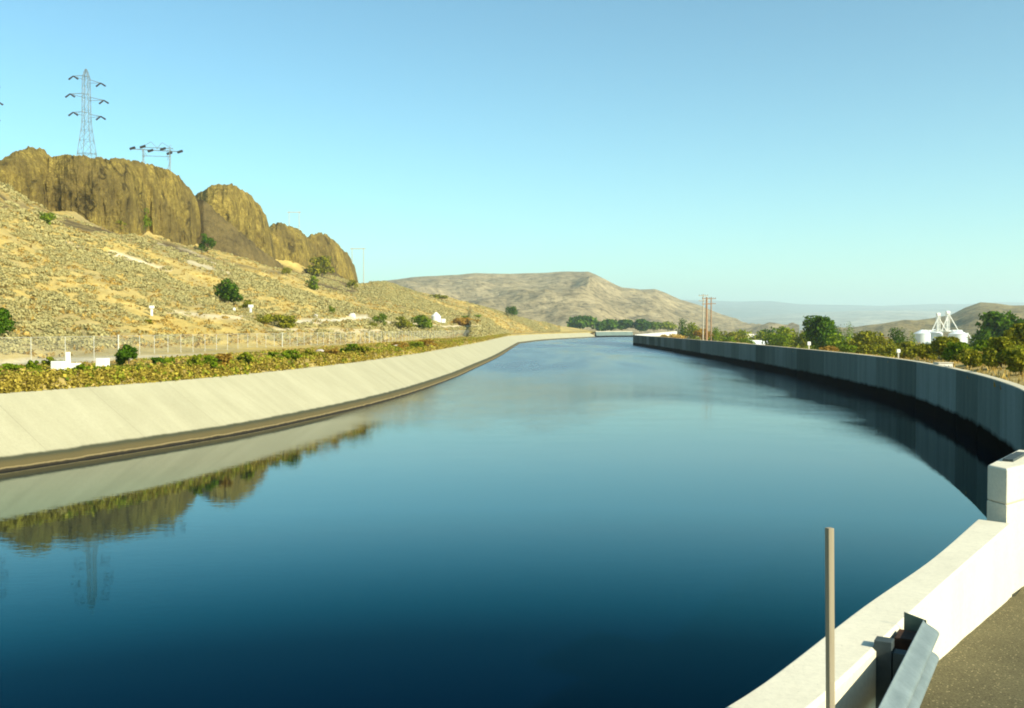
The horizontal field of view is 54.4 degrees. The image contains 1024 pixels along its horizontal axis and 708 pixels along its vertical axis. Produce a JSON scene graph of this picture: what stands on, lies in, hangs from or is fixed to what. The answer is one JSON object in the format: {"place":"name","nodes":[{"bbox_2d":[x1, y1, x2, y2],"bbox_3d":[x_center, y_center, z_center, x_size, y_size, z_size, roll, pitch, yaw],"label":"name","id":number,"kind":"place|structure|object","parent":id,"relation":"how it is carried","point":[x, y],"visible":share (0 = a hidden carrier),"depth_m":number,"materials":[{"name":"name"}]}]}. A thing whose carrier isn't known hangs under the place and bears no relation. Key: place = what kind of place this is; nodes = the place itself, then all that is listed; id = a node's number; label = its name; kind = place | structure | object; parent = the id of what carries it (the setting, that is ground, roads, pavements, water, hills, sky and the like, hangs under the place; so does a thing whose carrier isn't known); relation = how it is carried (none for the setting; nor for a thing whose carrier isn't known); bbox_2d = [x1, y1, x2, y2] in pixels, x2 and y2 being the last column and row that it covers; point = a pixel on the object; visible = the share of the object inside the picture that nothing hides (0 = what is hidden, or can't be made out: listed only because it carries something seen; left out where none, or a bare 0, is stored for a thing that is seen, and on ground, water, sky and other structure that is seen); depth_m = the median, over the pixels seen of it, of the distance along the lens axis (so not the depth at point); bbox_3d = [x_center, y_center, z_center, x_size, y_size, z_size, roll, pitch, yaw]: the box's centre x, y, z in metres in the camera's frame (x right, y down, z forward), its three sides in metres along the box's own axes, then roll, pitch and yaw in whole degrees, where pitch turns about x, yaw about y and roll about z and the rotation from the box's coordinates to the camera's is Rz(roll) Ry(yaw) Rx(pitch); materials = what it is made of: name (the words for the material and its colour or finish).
{"place":"outdoors","nodes":[
{"label":"outdoors","id":0,"kind":"place"},
{"bbox_2d":[0,333,594,471],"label":"canal bank","id":1,"kind":"structure","parent":0,"point":[46,427],"depth_m":42.39,"materials":[{"name":"concrete"}]},
{"bbox_2d":[0,333,510,392],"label":"weeds","id":2,"kind":"object","parent":1,"relation":"on","point":[30,379],"visible":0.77,"depth_m":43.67,"materials":[{"name":"plant"}]},
{"bbox_2d":[0,187,595,391],"bbox_3d":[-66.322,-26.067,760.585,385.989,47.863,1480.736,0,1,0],"label":"hillside","id":3,"kind":"structure","parent":0,"point":[182,323],"depth_m":115.56,"materials":[{"name":"beige plant"}]},
{"bbox_2d":[0,307,16,334],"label":"bush","id":4,"kind":"object","parent":3,"relation":"on","point":[5,315],"visible":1,"depth_m":62.71,"materials":[{"name":"green plant"}]},
{"bbox_2d":[0,363,23,371],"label":"weed clump","id":5,"kind":"object","parent":3,"relation":"on","point":[8,366],"visible":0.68,"depth_m":39.87,"materials":[{"name":"green plant"}]},
{"bbox_2d":[0,146,49,208],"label":"cliff","id":6,"kind":"structure","parent":3,"relation":"on","point":[23,171],"depth_m":189.73,"materials":[{"name":"brown stone"}]},
{"bbox_2d":[25,360,42,369],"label":"weed clump","id":7,"kind":"object","parent":3,"relation":"on","point":[31,363],"visible":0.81,"depth_m":42.00,"materials":[{"name":"green plant"}]},
{"bbox_2d":[39,212,55,224],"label":"bush","id":8,"kind":"object","parent":3,"relation":"on","point":[46,217],"visible":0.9,"depth_m":158.91,"materials":[{"name":"green plant"}]},
{"bbox_2d":[41,356,65,365],"bbox_3d":[-21.265,0.668,46.066,1.063,1.155,0.809,0,1,0],"label":"weed clump","id":9,"kind":"object","parent":3,"relation":"on","point":[49,359],"visible":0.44,"depth_m":45.92,"materials":[{"name":"green plant"}]},
{"bbox_2d":[51,352,70,370],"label":"concrete block","id":10,"kind":"structure","parent":3,"relation":"on","point":[57,365],"depth_m":41.32,"materials":[{"name":"white concrete"}]},
{"bbox_2d":[71,363,100,369],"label":"weed clump","id":11,"kind":"object","parent":3,"relation":"on","point":[80,366],"visible":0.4,"depth_m":40.27,"materials":[{"name":"green plant"}]},
{"bbox_2d":[96,358,109,365],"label":"concrete block","id":12,"kind":"structure","parent":3,"relation":"on","point":[102,361],"depth_m":43.80,"materials":[{"name":"white concrete"}]},
{"bbox_2d":[45,154,200,245],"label":"cliff","id":13,"kind":"structure","parent":3,"relation":"on","point":[104,193],"depth_m":205.58,"materials":[{"name":"brown stone"}]},
{"bbox_2d":[65,69,108,157],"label":"transmission pylon","id":14,"kind":"object","parent":13,"relation":"on","point":[82,111],"visible":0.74,"depth_m":342.71,"materials":[{"name":"metal"}]},
{"bbox_2d":[129,142,182,170],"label":"transmission pylon","id":15,"kind":"object","parent":13,"relation":"on","point":[170,152],"visible":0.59,"depth_m":358.08,"materials":[{"name":"metal"}]},
{"bbox_2d":[114,344,137,364],"bbox_3d":[-17.856,0.388,45.952,1.040,1.719,1.242,0,1,0],"label":"bush","id":16,"kind":"object","parent":3,"relation":"on","point":[125,353],"visible":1,"depth_m":45.94,"materials":[{"name":"green plant"}]},
{"bbox_2d":[143,208,152,232],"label":"bush","id":17,"kind":"object","parent":3,"relation":"on","point":[146,220],"visible":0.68,"depth_m":215.53,"materials":[{"name":"green plant"}]},
{"bbox_2d":[0,209,348,353],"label":"sagebrush","id":18,"kind":"object","parent":3,"relation":"on","point":[47,319],"visible":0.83,"depth_m":98.67,"materials":[{"name":"beige plant"}]},
{"bbox_2d":[187,354,203,366],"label":"weed clump","id":19,"kind":"object","parent":3,"relation":"on","point":[195,359],"visible":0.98,"depth_m":45.95,"materials":[{"name":"green plant"}]},
{"bbox_2d":[198,233,216,251],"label":"bush","id":20,"kind":"object","parent":3,"relation":"on","point":[207,240],"visible":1,"depth_m":232.18,"materials":[{"name":"green plant"}]},
{"bbox_2d":[203,355,218,366],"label":"weed clump","id":21,"kind":"object","parent":3,"relation":"on","point":[212,360],"visible":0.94,"depth_m":47.07,"materials":[{"name":"green plant"}]},
{"bbox_2d":[215,353,232,366],"bbox_3d":[-14.118,0.574,48.414,1.045,1.272,0.840,1,2,43],"label":"weed clump","id":22,"kind":"object","parent":3,"relation":"on","point":[224,357],"visible":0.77,"depth_m":48.21,"materials":[{"name":"orange plant"}]},
{"bbox_2d":[212,278,243,303],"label":"bush","id":23,"kind":"object","parent":3,"relation":"on","point":[226,290],"visible":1,"depth_m":141.25,"materials":[{"name":"green plant"}]},
{"bbox_2d":[0,330,468,364],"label":"chain link fence","id":24,"kind":"object","parent":3,"relation":"on","point":[283,340],"visible":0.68,"depth_m":73.19,"materials":[{"name":"metal"}]},
{"bbox_2d":[195,183,274,258],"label":"cliff","id":25,"kind":"structure","parent":3,"relation":"on","point":[239,209],"depth_m":267.71,"materials":[{"name":"brown stone"}]},
{"bbox_2d":[195,197,282,268],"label":"scree","id":26,"kind":"structure","parent":3,"relation":"on","point":[230,238],"depth_m":251.87,"materials":[{"name":"brown gravel"}]},
{"bbox_2d":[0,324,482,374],"bbox_3d":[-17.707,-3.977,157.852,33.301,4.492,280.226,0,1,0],"label":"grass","id":27,"kind":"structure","parent":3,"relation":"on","point":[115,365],"depth_m":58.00,"materials":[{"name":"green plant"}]},
{"bbox_2d":[0,322,487,372],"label":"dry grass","id":28,"kind":"structure","parent":3,"relation":"on","point":[201,359],"depth_m":63.08,"materials":[{"name":"green plant"}]},
{"bbox_2d":[236,351,253,363],"bbox_3d":[-13.505,0.496,50.805,1.079,1.277,0.833,1,2,23],"label":"weed clump","id":29,"kind":"object","parent":3,"relation":"on","point":[247,357],"visible":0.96,"depth_m":50.59,"materials":[{"name":"green plant"}]},
{"bbox_2d":[256,314,273,323],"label":"bush","id":30,"kind":"object","parent":3,"relation":"on","point":[267,318],"visible":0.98,"depth_m":126.00,"materials":[{"name":"green plant"}]},
{"bbox_2d":[0,182,561,340],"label":"sagebrush","id":31,"kind":"object","parent":3,"relation":"on","point":[300,296],"visible":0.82,"depth_m":190.03,"materials":[{"name":"beige plant"}]},
{"bbox_2d":[272,314,297,328],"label":"bush","id":32,"kind":"object","parent":3,"relation":"on","point":[287,321],"visible":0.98,"depth_m":128.74,"materials":[{"name":"green plant"}]},
{"bbox_2d":[281,350,301,359],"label":"weed clump","id":33,"kind":"object","parent":3,"relation":"on","point":[288,354],"visible":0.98,"depth_m":55.87,"materials":[{"name":"green plant"}]},
{"bbox_2d":[269,222,314,266],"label":"cliff","id":34,"kind":"structure","parent":3,"relation":"on","point":[292,244],"depth_m":306.18,"materials":[{"name":"brown stone"}]},
{"bbox_2d":[305,276,318,289],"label":"bush","id":35,"kind":"object","parent":3,"relation":"on","point":[313,285],"visible":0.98,"depth_m":236.99,"materials":[{"name":"green plant"}]},
{"bbox_2d":[296,264,343,277],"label":"scree","id":36,"kind":"structure","parent":3,"relation":"on","point":[335,273],"depth_m":322.30,"materials":[{"name":"brown gravel"}]},
{"bbox_2d":[306,255,334,277],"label":"bush","id":37,"kind":"object","parent":3,"relation":"on","point":[319,262],"visible":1,"depth_m":305.73,"materials":[{"name":"green plant"}]},
{"bbox_2d":[307,232,357,281],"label":"cliff","id":38,"kind":"structure","parent":3,"relation":"on","point":[324,244],"depth_m":340.08,"materials":[{"name":"brown stone"}]},
{"bbox_2d":[339,343,358,351],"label":"weed clump","id":39,"kind":"object","parent":3,"relation":"on","point":[350,346],"visible":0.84,"depth_m":69.89,"materials":[{"name":"green plant"}]},
{"bbox_2d":[352,346,372,351],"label":"weed clump","id":40,"kind":"object","parent":3,"relation":"on","point":[362,348],"visible":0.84,"depth_m":69.70,"materials":[{"name":"green plant"}]},
{"bbox_2d":[372,313,387,324],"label":"bush","id":41,"kind":"object","parent":3,"relation":"on","point":[382,317],"visible":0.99,"depth_m":183.11,"materials":[{"name":"green plant"}]},
{"bbox_2d":[391,342,409,347],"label":"weed clump","id":42,"kind":"object","parent":3,"relation":"on","point":[401,344],"visible":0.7,"depth_m":83.89,"materials":[{"name":"orange plant"}]},
{"bbox_2d":[394,316,414,327],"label":"bush","id":43,"kind":"object","parent":3,"relation":"on","point":[404,322],"visible":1,"depth_m":188.51,"materials":[{"name":"green plant"}]},
{"bbox_2d":[410,315,434,328],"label":"bush","id":44,"kind":"object","parent":3,"relation":"on","point":[420,320],"visible":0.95,"depth_m":196.40,"materials":[{"name":"green plant"}]},
{"bbox_2d":[418,338,436,346],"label":"weed clump","id":45,"kind":"object","parent":3,"relation":"on","point":[427,341],"visible":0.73,"depth_m":97.21,"materials":[{"name":"orange plant"}]},
{"bbox_2d":[431,312,445,322],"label":"water tank","id":46,"kind":"object","parent":3,"relation":"on","point":[436,316],"visible":0.67,"depth_m":248.88,"materials":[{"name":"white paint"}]},
{"bbox_2d":[450,317,480,324],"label":"bush","id":47,"kind":"object","parent":3,"relation":"on","point":[461,321],"visible":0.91,"depth_m":261.54,"materials":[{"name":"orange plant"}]},
{"bbox_2d":[505,306,517,315],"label":"tree","id":48,"kind":"object","parent":3,"relation":"on","point":[512,310],"visible":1,"depth_m":458.06,"materials":[{"name":"green plant"}]},
{"bbox_2d":[566,315,597,328],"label":"tree","id":49,"kind":"object","parent":3,"relation":"on","point":[580,322],"visible":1,"depth_m":635.72,"materials":[{"name":"green plant"}]},
{"bbox_2d":[590,319,619,330],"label":"tree","id":50,"kind":"object","parent":3,"relation":"on","point":[608,324],"visible":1,"depth_m":635.64,"materials":[{"name":"green plant"}]},
{"bbox_2d":[0,337,1000,707],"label":"water","id":51,"kind":"structure","parent":0,"point":[598,523],"depth_m":20.99,"materials":[{"name":"blue liquid"}]},
{"bbox_2d":[0,0,1023,305],"label":"sky","id":52,"kind":"structure","parent":0,"point":[818,152],"materials":[{"name":"blue"}]},
{"bbox_2d":[386,272,798,336],"bbox_3d":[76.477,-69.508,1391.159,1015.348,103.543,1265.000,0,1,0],"label":"hill","id":53,"kind":"structure","parent":0,"point":[558,298],"depth_m":1218.22,"materials":[{"name":"soil"}]},
{"bbox_2d":[617,319,632,329],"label":"tree","id":54,"kind":"object","parent":53,"relation":"on","point":[625,324],"visible":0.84,"depth_m":639.57,"materials":[{"name":"green plant"}]},
{"bbox_2d":[632,319,651,331],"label":"tree","id":55,"kind":"object","parent":53,"relation":"on","point":[639,325],"visible":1,"depth_m":635.86,"materials":[{"name":"green plant"}]},
{"bbox_2d":[650,321,661,330],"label":"tree","id":56,"kind":"object","parent":53,"relation":"on","point":[655,325],"visible":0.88,"depth_m":636.64,"materials":[{"name":"green plant"}]},
{"bbox_2d":[660,321,677,330],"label":"tree","id":57,"kind":"object","parent":53,"relation":"on","point":[668,325],"visible":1,"depth_m":636.66,"materials":[{"name":"green plant"}]},
{"bbox_2d":[595,331,632,336],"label":"canal bank","id":58,"kind":"structure","parent":0,"point":[613,333],"depth_m":501.48,"materials":[{"name":"concrete"}]},
{"bbox_2d":[655,336,1023,389],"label":"ground","id":59,"kind":"structure","parent":0,"point":[1012,377],"depth_m":45.44,"materials":[{"name":"green plant"}]},
{"bbox_2d":[635,331,676,335],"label":"wall","id":60,"kind":"structure","parent":59,"relation":"on","point":[660,333],"depth_m":266.95,"materials":[{"name":"white paint"}]},
{"bbox_2d":[660,334,687,337],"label":"bush","id":61,"kind":"object","parent":59,"relation":"on","point":[674,336],"visible":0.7,"depth_m":253.80,"materials":[{"name":"brown plant"}]},
{"bbox_2d":[692,328,713,338],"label":"bush","id":62,"kind":"object","parent":59,"relation":"on","point":[698,332],"visible":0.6,"depth_m":258.72,"materials":[{"name":"orange plant"}]},
{"bbox_2d":[699,294,707,339],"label":"utility pole","id":63,"kind":"object","parent":59,"relation":"on","point":[703,295],"visible":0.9,"depth_m":234.75,"materials":[{"name":"grey wood"}]},
{"bbox_2d":[702,297,711,339],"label":"utility pole","id":64,"kind":"object","parent":59,"relation":"on","point":[706,327],"visible":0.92,"depth_m":227.70,"materials":[{"name":"orange wood"}]},
{"bbox_2d":[708,297,715,340],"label":"utility pole","id":65,"kind":"object","parent":59,"relation":"on","point":[711,303],"visible":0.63,"depth_m":239.76,"materials":[{"name":"brown wood"}]},
{"bbox_2d":[711,327,719,340],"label":"tree","id":66,"kind":"object","parent":59,"relation":"on","point":[716,336],"visible":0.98,"depth_m":229.45,"materials":[{"name":"green plant"}]},
{"bbox_2d":[720,336,735,341],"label":"bush","id":67,"kind":"object","parent":59,"relation":"on","point":[727,339],"visible":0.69,"depth_m":208.96,"materials":[{"name":"green plant"}]},
{"bbox_2d":[761,333,792,346],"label":"tree","id":68,"kind":"object","parent":59,"relation":"on","point":[775,340],"visible":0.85,"depth_m":184.16,"materials":[{"name":"green plant"}]},
{"bbox_2d":[772,326,789,335],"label":"tree","id":69,"kind":"object","parent":59,"relation":"on","point":[779,330],"visible":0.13,"depth_m":239.09,"materials":[{"name":"green plant"}]},
{"bbox_2d":[781,328,811,347],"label":"tree","id":70,"kind":"object","parent":59,"relation":"on","point":[799,342],"visible":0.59,"depth_m":199.32,"materials":[{"name":"green plant"}]},
{"bbox_2d":[802,315,836,349],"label":"tree","id":71,"kind":"object","parent":59,"relation":"on","point":[818,330],"visible":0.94,"depth_m":149.02,"materials":[{"name":"green plant"}]},
{"bbox_2d":[633,335,1023,458],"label":"canal wall","id":72,"kind":"structure","parent":59,"relation":"on","point":[980,408],"depth_m":57.02,"materials":[{"name":"concrete"}]},
{"bbox_2d":[819,346,838,351],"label":"bush","id":73,"kind":"object","parent":59,"relation":"on","point":[830,348],"visible":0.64,"depth_m":117.45,"materials":[{"name":"orange plant"}]},
{"bbox_2d":[826,333,853,348],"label":"bush","id":74,"kind":"object","parent":59,"relation":"on","point":[836,343],"visible":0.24,"depth_m":134.09,"materials":[{"name":"green plant"}]},
{"bbox_2d":[838,344,857,352],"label":"bush","id":75,"kind":"object","parent":59,"relation":"on","point":[845,348],"visible":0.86,"depth_m":111.47,"materials":[{"name":"green plant"}]},
{"bbox_2d":[847,330,876,353],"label":"tree","id":76,"kind":"object","parent":59,"relation":"on","point":[861,338],"visible":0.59,"depth_m":124.39,"materials":[{"name":"green plant"}]},
{"bbox_2d":[856,344,881,353],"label":"bush","id":77,"kind":"object","parent":59,"relation":"on","point":[865,349],"visible":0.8,"depth_m":99.60,"materials":[{"name":"green plant"}]},
{"bbox_2d":[871,331,895,353],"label":"tree","id":78,"kind":"object","parent":59,"relation":"on","point":[879,339],"visible":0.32,"depth_m":117.04,"materials":[{"name":"green plant"}]},
{"bbox_2d":[870,345,898,356],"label":"bush","id":79,"kind":"object","parent":59,"relation":"on","point":[888,351],"visible":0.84,"depth_m":91.78,"materials":[{"name":"green plant"}]},
{"bbox_2d":[887,327,907,356],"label":"tree","id":80,"kind":"object","parent":59,"relation":"on","point":[898,338],"visible":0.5,"depth_m":159.70,"materials":[{"name":"green plant"}]},
{"bbox_2d":[892,341,916,359],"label":"bush","id":81,"kind":"object","parent":59,"relation":"on","point":[906,348],"visible":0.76,"depth_m":94.27,"materials":[{"name":"green plant"}]},
{"bbox_2d":[913,343,937,359],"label":"bush","id":82,"kind":"object","parent":59,"relation":"on","point":[922,350],"visible":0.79,"depth_m":65.61,"materials":[{"name":"green plant"}]},
{"bbox_2d":[930,336,959,359],"bbox_3d":[27.098,-0.011,62.042,1.869,2.248,1.989,0,1,0],"label":"tree","id":83,"kind":"object","parent":59,"relation":"on","point":[938,344],"visible":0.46,"depth_m":61.70,"materials":[{"name":"green plant"}]},
{"bbox_2d":[941,341,970,361],"bbox_3d":[25.913,0.176,58.052,1.500,1.854,1.425,0,1,0],"label":"bush","id":84,"kind":"object","parent":59,"relation":"on","point":[954,349],"visible":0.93,"depth_m":57.79,"materials":[{"name":"green plant"}]},
{"bbox_2d":[961,349,982,367],"bbox_3d":[22.630,0.509,48.998,1.294,1.513,1.086,0,1,0],"label":"bush","id":85,"kind":"object","parent":59,"relation":"on","point":[972,358],"visible":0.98,"depth_m":48.73,"materials":[{"name":"green plant"}]},
{"bbox_2d":[970,340,988,351],"bbox_3d":[28.397,0.146,59.963,2.054,2.023,2.048,0,1,0],"label":"bush","id":86,"kind":"object","parent":59,"relation":"on","point":[979,345],"visible":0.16,"depth_m":59.74,"materials":[{"name":"green plant"}]},
{"bbox_2d":[969,329,996,346],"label":"tree","id":87,"kind":"object","parent":59,"relation":"on","point":[983,336],"visible":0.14,"depth_m":139.61,"materials":[{"name":"green plant"}]},
{"bbox_2d":[971,310,1023,345],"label":"tree","id":88,"kind":"object","parent":59,"relation":"on","point":[997,323],"visible":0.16,"depth_m":148.10,"materials":[{"name":"green plant"}]},
{"bbox_2d":[981,336,1019,367],"bbox_3d":[22.619,0.211,46.026,1.730,2.085,1.723,1,2,30],"label":"bush","id":89,"kind":"object","parent":59,"relation":"on","point":[995,349],"visible":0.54,"depth_m":45.75,"materials":[{"name":"green plant"}]},
{"bbox_2d":[1002,348,1023,374],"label":"bush","id":90,"kind":"object","parent":59,"relation":"on","point":[1014,358],"visible":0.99,"depth_m":40.81,"materials":[{"name":"green plant"}]},
{"bbox_2d":[1002,323,1023,347],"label":"tree","id":91,"kind":"object","parent":59,"relation":"on","point":[1014,333],"visible":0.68,"depth_m":59.52,"materials":[{"name":"green plant"}]},
{"bbox_2d":[735,310,955,331],"bbox_3d":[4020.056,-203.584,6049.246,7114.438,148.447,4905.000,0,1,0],"label":"mountain","id":92,"kind":"structure","parent":0,"point":[853,318],"depth_m":5189.02,"materials":[{"name":"soil"}]},
{"bbox_2d":[684,300,1023,317],"bbox_3d":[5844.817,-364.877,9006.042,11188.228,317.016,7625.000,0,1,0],"label":"mountain","id":93,"kind":"structure","parent":0,"point":[733,309],"depth_m":8510.52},
{"bbox_2d":[800,302,1023,344],"bbox_3d":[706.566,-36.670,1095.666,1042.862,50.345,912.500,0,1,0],"label":"hill","id":94,"kind":"structure","parent":0,"point":[965,319],"depth_m":950.31,"materials":[{"name":"brown soil"}]},
{"bbox_2d":[920,586,1023,707],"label":"road","id":95,"kind":"structure","parent":0,"point":[981,665],"depth_m":7.14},
{"bbox_2d":[825,527,834,707],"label":"wooden stake","id":96,"kind":"object","parent":95,"relation":"on","point":[829,619],"visible":1,"depth_m":4.64,"materials":[{"name":"brown wood"}]},
{"bbox_2d":[726,519,1012,707],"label":"parapet","id":97,"kind":"structure","parent":95,"relation":"on","point":[956,591],"depth_m":7.02,"materials":[{"name":"concrete"}]},
{"bbox_2d":[874,612,939,707],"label":"guardrail","id":98,"kind":"object","parent":95,"relation":"on","point":[907,659],"visible":1,"depth_m":5.88,"materials":[{"name":"metal"}]},
{"bbox_2d":[987,450,1023,596],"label":"wall","id":99,"kind":"structure","parent":95,"relation":"on","point":[1005,493],"depth_m":9.94,"materials":[{"name":"concrete"}]},
{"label":"ground","id":100,"kind":"structure","parent":0,"visible":0},
{"bbox_2d":[676,318,687,335],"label":"tree","id":101,"kind":"object","parent":100,"relation":"on","point":[682,324],"visible":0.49,"depth_m":329.59,"materials":[{"name":"green plant"}]},
{"bbox_2d":[682,322,701,339],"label":"tree","id":102,"kind":"object","parent":100,"relation":"on","point":[692,329],"visible":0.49,"depth_m":298.50,"materials":[{"name":"green plant"}]},
{"bbox_2d":[724,332,746,341],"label":"bush","id":103,"kind":"object","parent":100,"relation":"on","point":[737,335],"visible":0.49,"depth_m":282.11,"materials":[{"name":"green plant"}]},
{"label":"ground","id":104,"kind":"structure","parent":0,"visible":0},
{"bbox_2d":[913,311,973,343],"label":"grain elevator","id":105,"kind":"object","parent":104,"relation":"on","point":[925,336],"visible":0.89,"depth_m":399.08,"materials":[{"name":"white metal"}]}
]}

